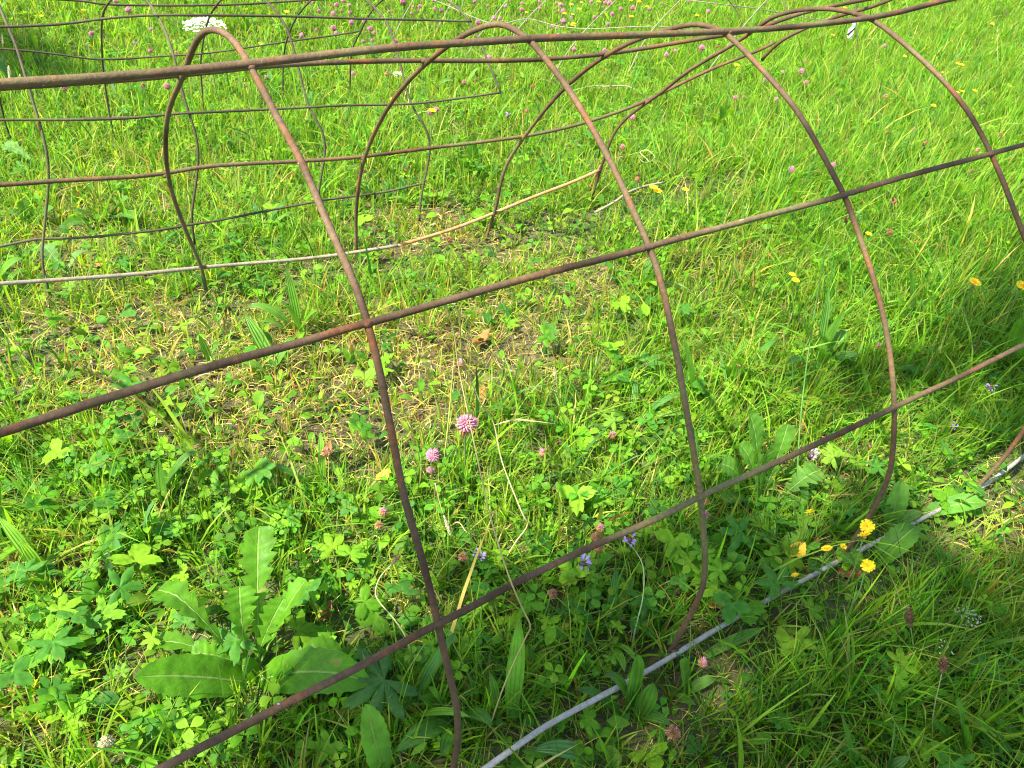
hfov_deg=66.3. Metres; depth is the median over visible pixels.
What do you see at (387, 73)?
clover flower
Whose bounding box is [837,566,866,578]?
dead leaf
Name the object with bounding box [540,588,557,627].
clover flower
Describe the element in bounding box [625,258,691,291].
ribwort plantain
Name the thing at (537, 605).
buttercup plant
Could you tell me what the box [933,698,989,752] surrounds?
ribwort plantain
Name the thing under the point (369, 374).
buttercup plant
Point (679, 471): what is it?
buttercup plant
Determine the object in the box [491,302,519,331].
buttercup plant
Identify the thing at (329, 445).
dead leaf
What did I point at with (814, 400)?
buttercup plant
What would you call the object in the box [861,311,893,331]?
buttercup plant
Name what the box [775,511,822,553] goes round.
buttercup plant
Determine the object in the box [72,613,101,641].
buttercup plant
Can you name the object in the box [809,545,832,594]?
yellow flower
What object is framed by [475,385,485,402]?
dead leaf
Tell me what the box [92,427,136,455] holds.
buttercup plant
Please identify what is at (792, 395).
buttercup plant
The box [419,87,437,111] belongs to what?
ribwort plantain
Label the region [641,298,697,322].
buttercup plant
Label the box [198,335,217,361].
ribwort plantain
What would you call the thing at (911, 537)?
dock plant
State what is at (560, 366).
buttercup plant
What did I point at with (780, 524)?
buttercup plant
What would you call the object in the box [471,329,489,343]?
dead leaf
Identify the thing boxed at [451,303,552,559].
dry grass stalk
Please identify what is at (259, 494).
buttercup plant
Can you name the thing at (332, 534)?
buttercup plant
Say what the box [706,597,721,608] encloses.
dead leaf
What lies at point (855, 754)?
buttercup plant
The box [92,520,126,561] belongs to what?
buttercup plant
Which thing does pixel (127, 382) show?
buttercup plant
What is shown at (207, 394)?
buttercup plant
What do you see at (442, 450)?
buttercup plant
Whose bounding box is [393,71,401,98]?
white umbel flower
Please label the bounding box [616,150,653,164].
curled stem
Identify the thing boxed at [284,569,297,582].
buttercup plant
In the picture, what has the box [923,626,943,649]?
buttercup plant
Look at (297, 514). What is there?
buttercup plant
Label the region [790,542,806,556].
dead leaf
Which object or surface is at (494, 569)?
buttercup plant
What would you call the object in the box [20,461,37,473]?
buttercup plant
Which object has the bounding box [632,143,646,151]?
buttercup plant
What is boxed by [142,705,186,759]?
plant
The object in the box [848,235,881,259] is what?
ribwort plantain
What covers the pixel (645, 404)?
buttercup plant
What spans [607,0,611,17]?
clover flower
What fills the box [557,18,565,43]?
clover flower
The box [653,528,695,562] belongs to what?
buttercup plant
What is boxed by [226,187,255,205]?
buttercup plant
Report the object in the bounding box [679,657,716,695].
dock plant
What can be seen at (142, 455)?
buttercup plant
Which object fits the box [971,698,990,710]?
buttercup plant
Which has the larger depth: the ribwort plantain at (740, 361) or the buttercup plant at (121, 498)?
the ribwort plantain at (740, 361)
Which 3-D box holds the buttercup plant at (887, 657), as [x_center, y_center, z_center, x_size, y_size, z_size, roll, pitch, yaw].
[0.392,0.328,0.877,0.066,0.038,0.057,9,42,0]
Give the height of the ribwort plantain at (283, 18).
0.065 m
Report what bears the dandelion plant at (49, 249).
on the ground at (382, 442)
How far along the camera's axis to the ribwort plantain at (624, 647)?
0.90 m
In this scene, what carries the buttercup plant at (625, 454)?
on the ground at (382, 442)
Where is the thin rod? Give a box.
[728,0,741,25]
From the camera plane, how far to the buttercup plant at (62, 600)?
0.78 m
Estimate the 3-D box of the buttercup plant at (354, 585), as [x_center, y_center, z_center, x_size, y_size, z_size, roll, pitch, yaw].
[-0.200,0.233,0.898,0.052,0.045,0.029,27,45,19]
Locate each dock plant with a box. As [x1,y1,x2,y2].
[8,199,53,223]
[62,195,134,226]
[360,704,391,767]
[457,135,498,173]
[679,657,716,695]
[684,340,703,405]
[842,522,920,567]
[883,479,921,532]
[923,493,986,515]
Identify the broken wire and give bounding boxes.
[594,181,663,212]
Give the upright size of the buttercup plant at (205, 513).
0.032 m
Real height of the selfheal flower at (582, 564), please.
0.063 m
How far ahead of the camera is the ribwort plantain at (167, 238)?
1.39 m
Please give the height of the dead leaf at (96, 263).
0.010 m
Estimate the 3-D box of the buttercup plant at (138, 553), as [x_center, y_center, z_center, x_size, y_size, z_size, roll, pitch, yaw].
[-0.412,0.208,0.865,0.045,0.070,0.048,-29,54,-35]
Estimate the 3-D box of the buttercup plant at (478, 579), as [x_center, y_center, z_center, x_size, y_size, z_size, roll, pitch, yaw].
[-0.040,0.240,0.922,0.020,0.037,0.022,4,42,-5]
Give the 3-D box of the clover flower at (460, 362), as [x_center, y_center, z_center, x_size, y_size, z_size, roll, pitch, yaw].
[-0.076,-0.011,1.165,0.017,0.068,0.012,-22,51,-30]
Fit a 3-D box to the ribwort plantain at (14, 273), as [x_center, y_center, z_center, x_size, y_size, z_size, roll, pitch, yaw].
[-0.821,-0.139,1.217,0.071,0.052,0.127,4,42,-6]
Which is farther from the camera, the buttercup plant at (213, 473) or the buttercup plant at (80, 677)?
the buttercup plant at (213, 473)
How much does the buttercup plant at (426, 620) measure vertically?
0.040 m
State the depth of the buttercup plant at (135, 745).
0.72 m
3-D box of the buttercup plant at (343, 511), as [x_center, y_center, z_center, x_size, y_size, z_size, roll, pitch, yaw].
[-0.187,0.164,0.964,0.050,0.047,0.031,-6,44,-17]
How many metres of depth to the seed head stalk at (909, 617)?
0.88 m
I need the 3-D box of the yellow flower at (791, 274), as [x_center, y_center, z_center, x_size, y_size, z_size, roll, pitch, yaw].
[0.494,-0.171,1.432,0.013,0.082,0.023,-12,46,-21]
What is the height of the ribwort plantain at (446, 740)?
0.080 m
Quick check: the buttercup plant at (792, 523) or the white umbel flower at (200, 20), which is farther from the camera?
the white umbel flower at (200, 20)
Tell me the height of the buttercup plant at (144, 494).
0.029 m
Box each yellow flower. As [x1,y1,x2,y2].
[428,108,435,140]
[649,185,657,227]
[651,188,661,228]
[774,272,795,295]
[783,572,798,608]
[788,278,798,310]
[794,509,815,557]
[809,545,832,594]
[825,544,846,560]
[841,531,869,590]
[844,559,875,618]
[851,519,874,553]
[954,277,980,322]
[994,281,1023,335]
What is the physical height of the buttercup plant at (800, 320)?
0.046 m
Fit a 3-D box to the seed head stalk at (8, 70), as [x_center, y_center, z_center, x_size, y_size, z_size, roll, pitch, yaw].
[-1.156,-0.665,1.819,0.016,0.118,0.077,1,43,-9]
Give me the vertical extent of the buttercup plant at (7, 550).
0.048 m
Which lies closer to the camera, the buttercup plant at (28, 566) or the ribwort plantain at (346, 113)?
the buttercup plant at (28, 566)
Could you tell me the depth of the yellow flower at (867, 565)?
0.90 m
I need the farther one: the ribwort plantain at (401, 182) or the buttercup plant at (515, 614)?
the ribwort plantain at (401, 182)
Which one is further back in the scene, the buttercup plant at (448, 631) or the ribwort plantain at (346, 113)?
the ribwort plantain at (346, 113)
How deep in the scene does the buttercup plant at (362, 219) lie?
1.48 m
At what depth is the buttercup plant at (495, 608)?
0.90 m
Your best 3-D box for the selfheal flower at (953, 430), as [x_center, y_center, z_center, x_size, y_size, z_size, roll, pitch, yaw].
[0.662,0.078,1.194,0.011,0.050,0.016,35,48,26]
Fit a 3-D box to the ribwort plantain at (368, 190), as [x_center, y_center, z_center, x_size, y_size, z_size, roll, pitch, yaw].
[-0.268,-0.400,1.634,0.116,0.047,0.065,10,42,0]
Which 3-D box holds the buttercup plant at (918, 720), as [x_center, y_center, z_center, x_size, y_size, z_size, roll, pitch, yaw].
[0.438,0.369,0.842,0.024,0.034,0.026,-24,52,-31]
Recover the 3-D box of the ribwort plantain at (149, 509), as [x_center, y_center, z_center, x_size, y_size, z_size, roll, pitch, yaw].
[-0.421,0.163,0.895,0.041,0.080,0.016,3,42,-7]
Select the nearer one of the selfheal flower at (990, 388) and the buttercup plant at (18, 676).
the buttercup plant at (18, 676)
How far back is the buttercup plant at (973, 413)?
1.21 m
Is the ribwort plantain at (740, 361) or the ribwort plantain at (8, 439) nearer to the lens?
the ribwort plantain at (8, 439)
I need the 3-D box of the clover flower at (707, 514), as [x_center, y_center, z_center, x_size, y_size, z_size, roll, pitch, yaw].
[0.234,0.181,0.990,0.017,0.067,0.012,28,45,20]
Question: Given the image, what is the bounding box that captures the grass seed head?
[434,483,450,534]
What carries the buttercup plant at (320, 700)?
on the ground at (382, 442)
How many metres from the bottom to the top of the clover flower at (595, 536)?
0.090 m
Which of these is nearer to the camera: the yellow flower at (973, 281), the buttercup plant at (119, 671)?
the buttercup plant at (119, 671)
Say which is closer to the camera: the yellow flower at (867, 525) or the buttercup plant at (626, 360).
the yellow flower at (867, 525)
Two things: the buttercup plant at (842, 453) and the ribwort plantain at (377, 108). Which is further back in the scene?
the ribwort plantain at (377, 108)
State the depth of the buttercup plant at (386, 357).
1.15 m
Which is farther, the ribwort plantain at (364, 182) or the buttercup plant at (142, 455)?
the ribwort plantain at (364, 182)
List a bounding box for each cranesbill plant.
[342,639,418,721]
[602,409,623,442]
[818,443,841,470]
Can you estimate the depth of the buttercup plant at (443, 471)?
1.02 m
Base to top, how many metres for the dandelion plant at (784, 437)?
0.136 m
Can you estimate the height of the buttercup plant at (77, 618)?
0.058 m
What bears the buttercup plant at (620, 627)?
on the ground at (382, 442)
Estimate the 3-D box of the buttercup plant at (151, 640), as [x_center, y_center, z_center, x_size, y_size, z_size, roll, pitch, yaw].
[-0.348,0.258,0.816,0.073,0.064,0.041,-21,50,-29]
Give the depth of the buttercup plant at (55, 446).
0.96 m
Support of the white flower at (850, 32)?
on the ground at (382, 442)
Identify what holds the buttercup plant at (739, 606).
on the ground at (382, 442)
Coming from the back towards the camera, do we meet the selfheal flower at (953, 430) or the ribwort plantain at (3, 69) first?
the ribwort plantain at (3, 69)
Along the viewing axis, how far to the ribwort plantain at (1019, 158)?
1.98 m
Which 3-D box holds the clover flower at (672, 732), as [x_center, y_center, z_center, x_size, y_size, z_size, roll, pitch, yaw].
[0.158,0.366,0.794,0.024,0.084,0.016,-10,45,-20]
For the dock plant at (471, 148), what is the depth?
1.73 m
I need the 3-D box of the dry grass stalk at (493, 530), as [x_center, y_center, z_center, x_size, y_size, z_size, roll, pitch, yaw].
[-0.029,0.141,0.739,0.034,0.422,0.208,-12,46,-22]
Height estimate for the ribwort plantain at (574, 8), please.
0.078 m
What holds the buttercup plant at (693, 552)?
on the ground at (382, 442)
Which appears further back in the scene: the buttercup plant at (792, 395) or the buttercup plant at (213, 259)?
the buttercup plant at (213, 259)
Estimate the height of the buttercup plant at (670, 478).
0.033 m
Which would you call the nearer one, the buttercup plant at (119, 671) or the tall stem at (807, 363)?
the buttercup plant at (119, 671)
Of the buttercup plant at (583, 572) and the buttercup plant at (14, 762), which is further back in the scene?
the buttercup plant at (583, 572)
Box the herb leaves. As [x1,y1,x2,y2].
[0,0,1023,767]
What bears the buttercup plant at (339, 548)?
on the ground at (382, 442)
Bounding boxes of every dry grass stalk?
[444,362,453,457]
[445,522,488,537]
[446,305,530,734]
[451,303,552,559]
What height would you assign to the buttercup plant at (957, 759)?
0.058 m
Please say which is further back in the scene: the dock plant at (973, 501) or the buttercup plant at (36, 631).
the dock plant at (973, 501)
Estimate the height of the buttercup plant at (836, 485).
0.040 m
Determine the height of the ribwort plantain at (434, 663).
0.071 m
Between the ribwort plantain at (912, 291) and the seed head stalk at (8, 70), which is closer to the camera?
the ribwort plantain at (912, 291)
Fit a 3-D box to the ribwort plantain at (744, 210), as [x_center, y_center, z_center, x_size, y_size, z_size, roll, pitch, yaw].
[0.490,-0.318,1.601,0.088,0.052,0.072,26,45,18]
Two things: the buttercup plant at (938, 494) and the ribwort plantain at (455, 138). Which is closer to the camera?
the buttercup plant at (938, 494)
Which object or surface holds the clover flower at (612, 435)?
on the ground at (382, 442)
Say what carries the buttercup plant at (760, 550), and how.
on the ground at (382, 442)
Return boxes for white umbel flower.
[182,17,226,103]
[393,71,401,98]
[954,606,981,626]
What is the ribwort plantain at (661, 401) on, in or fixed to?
on the ground at (382, 442)
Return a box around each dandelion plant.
[1,140,43,170]
[37,243,87,276]
[134,526,369,699]
[721,410,825,511]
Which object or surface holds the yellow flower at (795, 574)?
on the ground at (382, 442)
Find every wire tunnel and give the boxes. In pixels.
[0,0,500,295]
[0,0,1023,767]
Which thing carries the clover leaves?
on the ground at (382, 442)
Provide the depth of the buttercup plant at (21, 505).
0.90 m
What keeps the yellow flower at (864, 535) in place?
on the ground at (382, 442)
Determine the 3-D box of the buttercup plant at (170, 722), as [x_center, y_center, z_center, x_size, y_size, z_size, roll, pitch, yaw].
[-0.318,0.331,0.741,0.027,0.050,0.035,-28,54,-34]
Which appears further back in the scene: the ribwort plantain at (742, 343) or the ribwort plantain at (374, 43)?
the ribwort plantain at (374, 43)
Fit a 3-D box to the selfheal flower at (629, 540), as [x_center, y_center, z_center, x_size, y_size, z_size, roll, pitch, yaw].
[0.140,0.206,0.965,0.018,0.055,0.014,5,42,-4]
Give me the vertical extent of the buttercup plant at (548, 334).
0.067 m
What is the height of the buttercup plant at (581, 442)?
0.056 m
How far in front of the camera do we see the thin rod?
2.99 m
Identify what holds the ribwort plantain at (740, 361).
on the ground at (382, 442)
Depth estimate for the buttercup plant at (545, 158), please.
1.81 m
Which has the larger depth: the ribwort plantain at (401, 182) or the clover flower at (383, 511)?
the ribwort plantain at (401, 182)
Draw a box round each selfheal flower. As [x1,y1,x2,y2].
[473,548,485,572]
[577,553,591,578]
[620,533,636,559]
[807,448,819,461]
[949,421,958,435]
[981,383,997,398]
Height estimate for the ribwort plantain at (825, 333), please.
0.131 m
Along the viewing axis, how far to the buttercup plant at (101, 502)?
0.91 m
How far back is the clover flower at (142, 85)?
1.89 m
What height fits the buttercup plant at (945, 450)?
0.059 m
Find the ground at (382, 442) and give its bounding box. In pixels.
[0,0,1023,767]
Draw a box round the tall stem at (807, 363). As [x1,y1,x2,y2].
[796,244,826,496]
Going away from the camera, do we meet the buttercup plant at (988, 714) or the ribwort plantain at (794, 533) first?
the buttercup plant at (988, 714)
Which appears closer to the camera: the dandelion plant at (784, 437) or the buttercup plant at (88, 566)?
the buttercup plant at (88, 566)
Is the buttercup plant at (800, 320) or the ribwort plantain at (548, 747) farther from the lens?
the buttercup plant at (800, 320)
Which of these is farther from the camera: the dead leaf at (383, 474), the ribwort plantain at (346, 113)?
the ribwort plantain at (346, 113)
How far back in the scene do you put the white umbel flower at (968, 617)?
0.92 m
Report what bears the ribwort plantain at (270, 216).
on the ground at (382, 442)
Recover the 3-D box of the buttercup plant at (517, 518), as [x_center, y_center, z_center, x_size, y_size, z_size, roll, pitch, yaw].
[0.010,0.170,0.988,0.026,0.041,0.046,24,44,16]
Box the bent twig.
[575,85,661,107]
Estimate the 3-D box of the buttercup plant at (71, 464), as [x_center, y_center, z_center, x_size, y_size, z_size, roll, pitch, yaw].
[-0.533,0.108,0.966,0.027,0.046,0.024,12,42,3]
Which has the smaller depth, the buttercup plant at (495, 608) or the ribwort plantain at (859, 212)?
the buttercup plant at (495, 608)
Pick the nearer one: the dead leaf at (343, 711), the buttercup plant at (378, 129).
the dead leaf at (343, 711)
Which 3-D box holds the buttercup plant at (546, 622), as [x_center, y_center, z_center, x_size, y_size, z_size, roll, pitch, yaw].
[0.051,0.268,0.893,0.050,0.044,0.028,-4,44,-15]
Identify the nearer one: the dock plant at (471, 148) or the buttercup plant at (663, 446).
the buttercup plant at (663, 446)
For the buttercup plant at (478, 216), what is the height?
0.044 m
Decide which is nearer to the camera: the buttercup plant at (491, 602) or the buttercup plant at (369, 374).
the buttercup plant at (491, 602)
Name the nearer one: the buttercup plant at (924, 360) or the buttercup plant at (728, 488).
the buttercup plant at (728, 488)
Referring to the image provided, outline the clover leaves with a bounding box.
[0,0,1023,767]
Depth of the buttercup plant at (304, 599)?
0.85 m
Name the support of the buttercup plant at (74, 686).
on the ground at (382, 442)
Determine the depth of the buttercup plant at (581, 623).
0.88 m
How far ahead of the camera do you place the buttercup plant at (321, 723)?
0.77 m
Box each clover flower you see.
[61,87,67,114]
[88,31,97,51]
[97,734,126,753]
[125,6,131,26]
[140,83,146,109]
[163,82,174,109]
[320,447,336,478]
[331,25,336,44]
[349,20,353,38]
[374,520,383,535]
[377,507,387,532]
[384,71,389,87]
[425,448,440,494]
[426,466,434,479]
[442,236,452,263]
[455,413,478,470]
[457,358,464,378]
[457,551,468,566]
[475,19,480,35]
[539,448,547,460]
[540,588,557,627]
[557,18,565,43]
[583,532,601,583]
[590,524,603,542]
[593,545,603,572]
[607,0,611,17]
[609,431,615,441]
[616,144,624,161]
[625,115,635,138]
[635,176,639,203]
[664,724,680,745]
[690,510,709,532]
[694,656,707,676]
[699,45,704,57]
[784,166,794,184]
[876,229,892,249]
[884,198,896,214]
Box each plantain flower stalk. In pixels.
[375,555,417,676]
[620,537,644,644]
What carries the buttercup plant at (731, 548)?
on the ground at (382, 442)
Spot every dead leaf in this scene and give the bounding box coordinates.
[85,257,106,266]
[317,600,331,620]
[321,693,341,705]
[326,440,331,451]
[328,703,368,722]
[375,468,389,479]
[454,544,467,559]
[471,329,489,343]
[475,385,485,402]
[554,621,568,642]
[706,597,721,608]
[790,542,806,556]
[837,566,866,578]
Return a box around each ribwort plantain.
[0,57,32,93]
[0,257,21,275]
[0,260,22,294]
[0,411,40,480]
[0,518,49,586]
[14,35,49,53]
[23,53,62,69]
[25,475,61,500]
[62,10,79,33]
[123,451,201,512]
[133,501,155,534]
[138,229,180,257]
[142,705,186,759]
[194,304,223,333]
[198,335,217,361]
[235,6,249,31]
[236,200,299,230]
[242,314,295,377]
[245,268,317,336]
[266,69,304,93]
[267,432,325,505]
[278,13,286,37]
[306,89,319,112]
[326,109,359,133]
[328,171,368,189]
[354,179,406,200]
[367,37,394,58]
[372,110,418,130]
[374,106,404,130]
[385,630,469,718]
[395,686,492,755]
[399,176,428,205]
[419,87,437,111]
[438,67,492,88]
[444,132,484,154]
[489,618,524,722]
[532,740,601,767]
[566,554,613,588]
[569,4,589,20]
[571,567,634,671]
[575,654,670,724]
[576,143,598,156]
[602,379,683,422]
[613,238,631,260]
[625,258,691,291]
[704,104,743,130]
[704,627,763,658]
[723,358,766,386]
[724,337,783,371]
[727,337,747,357]
[740,507,812,556]
[741,203,775,239]
[785,284,861,369]
[832,715,854,767]
[844,367,870,401]
[845,402,883,430]
[847,204,891,239]
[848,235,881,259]
[883,723,909,767]
[889,267,940,324]
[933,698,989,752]
[944,183,973,204]
[972,706,1023,748]
[982,318,1023,373]
[1011,153,1020,167]
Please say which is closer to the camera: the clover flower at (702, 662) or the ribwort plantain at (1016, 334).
the clover flower at (702, 662)
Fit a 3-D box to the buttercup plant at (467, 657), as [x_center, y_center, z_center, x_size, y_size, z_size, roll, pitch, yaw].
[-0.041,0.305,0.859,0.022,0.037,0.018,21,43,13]
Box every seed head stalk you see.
[7,66,11,112]
[553,367,559,413]
[904,606,914,651]
[932,656,949,756]
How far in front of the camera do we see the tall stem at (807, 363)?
1.01 m
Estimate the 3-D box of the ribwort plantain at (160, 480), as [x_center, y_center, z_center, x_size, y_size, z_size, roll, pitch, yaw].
[-0.413,0.119,0.939,0.097,0.094,0.029,-18,49,-27]
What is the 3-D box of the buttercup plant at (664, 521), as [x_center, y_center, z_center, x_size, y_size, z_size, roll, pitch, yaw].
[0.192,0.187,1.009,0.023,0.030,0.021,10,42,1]
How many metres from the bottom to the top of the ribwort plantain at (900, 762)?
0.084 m
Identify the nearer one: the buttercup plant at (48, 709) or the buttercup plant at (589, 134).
the buttercup plant at (48, 709)
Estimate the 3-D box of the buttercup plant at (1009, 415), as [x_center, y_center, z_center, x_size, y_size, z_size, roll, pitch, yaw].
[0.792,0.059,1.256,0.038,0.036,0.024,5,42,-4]
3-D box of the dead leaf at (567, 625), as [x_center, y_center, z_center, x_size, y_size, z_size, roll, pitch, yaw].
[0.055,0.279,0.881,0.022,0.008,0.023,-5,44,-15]
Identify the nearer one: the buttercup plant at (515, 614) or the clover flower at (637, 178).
the buttercup plant at (515, 614)
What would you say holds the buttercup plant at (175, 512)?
on the ground at (382, 442)
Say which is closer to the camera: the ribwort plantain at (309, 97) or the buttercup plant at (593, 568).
the buttercup plant at (593, 568)
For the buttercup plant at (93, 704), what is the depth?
0.75 m
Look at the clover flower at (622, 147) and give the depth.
1.80 m
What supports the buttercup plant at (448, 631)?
on the ground at (382, 442)
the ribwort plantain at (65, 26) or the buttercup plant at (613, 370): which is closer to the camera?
the buttercup plant at (613, 370)
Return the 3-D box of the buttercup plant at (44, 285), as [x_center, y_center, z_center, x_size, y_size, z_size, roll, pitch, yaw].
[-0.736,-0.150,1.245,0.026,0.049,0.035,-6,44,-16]
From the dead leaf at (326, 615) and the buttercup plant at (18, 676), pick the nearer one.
the buttercup plant at (18, 676)
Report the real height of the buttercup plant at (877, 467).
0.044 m
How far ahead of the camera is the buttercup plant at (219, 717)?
0.76 m
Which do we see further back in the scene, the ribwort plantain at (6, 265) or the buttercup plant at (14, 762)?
the ribwort plantain at (6, 265)
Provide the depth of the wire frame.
2.52 m
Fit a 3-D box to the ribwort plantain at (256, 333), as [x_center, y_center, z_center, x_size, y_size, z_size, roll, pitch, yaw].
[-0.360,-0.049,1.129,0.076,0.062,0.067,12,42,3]
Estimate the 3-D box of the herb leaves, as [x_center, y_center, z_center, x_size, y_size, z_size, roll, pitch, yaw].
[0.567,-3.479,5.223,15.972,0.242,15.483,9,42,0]
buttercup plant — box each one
[0,167,28,190]
[0,546,16,560]
[0,639,41,688]
[0,747,24,767]
[1,495,16,507]
[1,558,80,627]
[2,590,82,662]
[4,705,29,723]
[13,501,34,516]
[19,387,36,400]
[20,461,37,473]
[21,566,57,595]
[22,494,60,540]
[24,693,69,711]
[29,605,88,650]
[30,611,71,630]
[31,619,55,635]
[32,593,86,665]
[35,281,75,313]
[35,674,79,734]
[36,684,84,720]
[37,273,54,294]
[40,437,70,464]
[44,309,63,334]
[44,705,77,722]
[50,456,75,474]
[51,557,99,601]
[56,441,87,471]
[58,457,87,479]
[60,658,90,681]
[60,670,80,690]
[60,688,105,736]
[61,393,93,412]
[62,649,90,684]
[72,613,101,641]
[74,460,91,479]
[74,565,147,634]
[77,450,110,477]
[77,559,100,586]
[80,692,98,715]
[81,604,104,618]
[89,661,129,703]
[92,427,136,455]
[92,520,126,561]
[93,484,121,509]
[102,404,116,415]
[107,540,163,582]
[108,357,182,395]
[112,724,147,752]
[114,255,160,270]
[114,488,127,501]
[119,303,161,330]
[119,506,145,549]
[134,516,189,580]
[135,486,155,507]
[136,434,156,459]
[139,598,210,652]
[145,698,212,743]
[147,507,183,528]
[152,550,163,565]
[153,514,181,538]
[154,435,171,454]
[156,709,188,751]
[164,386,214,421]
[170,563,188,581]
[195,506,212,525]
[197,484,216,502]
[199,243,234,263]
[200,464,225,482]
[209,547,226,561]
[213,707,237,728]
[216,601,317,665]
[225,567,241,581]
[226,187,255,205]
[238,456,276,486]
[242,274,272,298]
[242,484,262,505]
[253,468,275,488]
[253,500,302,535]
[263,203,282,214]
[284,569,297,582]
[289,561,336,581]
[292,577,336,647]
[294,693,329,710]
[313,533,378,587]
[315,729,345,763]
[318,563,358,592]
[318,710,335,728]
[323,531,342,537]
[339,498,380,522]
[348,410,375,459]
[353,212,373,234]
[353,367,375,389]
[355,577,419,636]
[355,583,381,619]
[365,125,387,139]
[367,352,396,379]
[378,327,410,355]
[389,647,414,682]
[393,469,409,491]
[412,636,437,663]
[415,445,429,458]
[415,525,476,569]
[415,615,435,641]
[417,192,436,202]
[431,728,451,754]
[436,628,469,640]
[440,445,454,455]
[440,467,448,479]
[445,483,459,503]
[450,446,479,466]
[457,196,472,206]
[459,598,501,629]
[465,653,484,667]
[467,579,505,618]
[469,199,495,223]
[470,212,495,228]
[473,576,480,590]
[476,547,518,587]
[488,599,501,612]
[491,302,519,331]
[493,447,511,458]
[494,609,521,628]
[507,381,536,401]
[509,499,528,526]
[516,593,545,619]
[527,322,559,355]
[536,615,560,630]
[537,155,558,175]
[540,603,580,625]
[556,360,566,378]
[556,485,596,515]
[558,556,589,587]
[562,594,594,636]
[573,551,610,599]
[576,423,599,450]
[579,707,600,735]
[581,129,617,148]
[590,474,629,507]
[596,431,633,461]
[598,550,611,581]
[601,341,625,359]
[601,369,632,385]
[602,343,622,381]
[602,620,627,667]
[603,350,663,394]
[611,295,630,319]
[618,566,664,616]
[621,355,639,367]
[630,741,667,767]
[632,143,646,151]
[638,616,652,633]
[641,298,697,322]
[643,401,655,414]
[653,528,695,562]
[656,499,664,507]
[656,517,670,531]
[658,442,667,452]
[659,471,674,489]
[659,562,688,591]
[669,463,688,481]
[673,543,714,574]
[682,513,715,562]
[687,532,747,576]
[689,558,733,606]
[704,214,719,239]
[706,358,723,378]
[713,592,766,625]
[716,512,805,578]
[718,578,734,589]
[726,475,739,490]
[751,545,764,556]
[753,563,824,664]
[758,545,781,574]
[768,708,792,731]
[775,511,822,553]
[778,517,788,535]
[783,391,806,402]
[786,394,821,418]
[792,310,817,326]
[823,443,855,473]
[826,418,847,437]
[828,502,858,519]
[831,478,841,493]
[836,650,893,698]
[837,732,869,767]
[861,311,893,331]
[864,455,916,500]
[866,647,920,709]
[880,707,903,733]
[881,614,907,642]
[885,361,921,392]
[904,357,934,378]
[907,724,976,767]
[908,649,929,682]
[915,460,930,481]
[917,710,938,739]
[919,678,946,701]
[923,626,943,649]
[930,438,956,479]
[931,481,989,511]
[938,360,967,374]
[955,649,1017,735]
[968,410,985,425]
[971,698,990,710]
[974,713,1023,759]
[974,730,1012,752]
[984,213,1010,233]
[986,603,1011,624]
[1000,407,1019,424]
[1012,408,1023,427]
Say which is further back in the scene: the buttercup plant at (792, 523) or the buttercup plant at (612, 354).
the buttercup plant at (612, 354)
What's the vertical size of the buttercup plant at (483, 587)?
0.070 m
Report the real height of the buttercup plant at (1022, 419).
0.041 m
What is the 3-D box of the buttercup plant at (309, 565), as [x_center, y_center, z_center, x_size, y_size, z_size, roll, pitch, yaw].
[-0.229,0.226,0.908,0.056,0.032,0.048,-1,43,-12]
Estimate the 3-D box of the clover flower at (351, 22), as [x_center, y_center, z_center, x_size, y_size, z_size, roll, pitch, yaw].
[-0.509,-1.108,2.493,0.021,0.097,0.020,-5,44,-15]
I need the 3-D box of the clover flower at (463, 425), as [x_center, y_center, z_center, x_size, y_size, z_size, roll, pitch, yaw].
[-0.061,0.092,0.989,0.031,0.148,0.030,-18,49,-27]
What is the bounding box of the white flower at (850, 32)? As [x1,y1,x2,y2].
[847,4,858,52]
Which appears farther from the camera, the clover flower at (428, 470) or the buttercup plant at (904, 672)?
the clover flower at (428, 470)
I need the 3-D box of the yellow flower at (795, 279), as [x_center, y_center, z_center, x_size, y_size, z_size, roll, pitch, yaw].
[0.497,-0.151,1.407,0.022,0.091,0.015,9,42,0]
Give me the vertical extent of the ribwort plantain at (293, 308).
0.107 m
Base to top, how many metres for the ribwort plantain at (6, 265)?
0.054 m
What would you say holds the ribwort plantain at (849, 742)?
on the ground at (382, 442)
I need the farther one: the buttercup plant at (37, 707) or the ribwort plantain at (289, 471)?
the ribwort plantain at (289, 471)
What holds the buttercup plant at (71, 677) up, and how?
on the ground at (382, 442)
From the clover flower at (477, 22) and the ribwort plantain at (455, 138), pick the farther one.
the clover flower at (477, 22)
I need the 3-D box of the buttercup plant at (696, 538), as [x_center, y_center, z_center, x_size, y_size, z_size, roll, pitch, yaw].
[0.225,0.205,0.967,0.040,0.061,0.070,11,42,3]
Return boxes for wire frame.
[395,0,821,92]
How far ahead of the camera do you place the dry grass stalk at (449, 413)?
1.01 m
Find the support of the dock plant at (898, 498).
on the ground at (382, 442)
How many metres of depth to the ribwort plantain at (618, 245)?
1.46 m
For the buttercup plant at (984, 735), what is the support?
on the ground at (382, 442)
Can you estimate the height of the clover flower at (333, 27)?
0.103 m
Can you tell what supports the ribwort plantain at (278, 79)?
on the ground at (382, 442)
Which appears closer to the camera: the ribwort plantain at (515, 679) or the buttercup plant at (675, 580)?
the ribwort plantain at (515, 679)
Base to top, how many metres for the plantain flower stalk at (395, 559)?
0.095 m

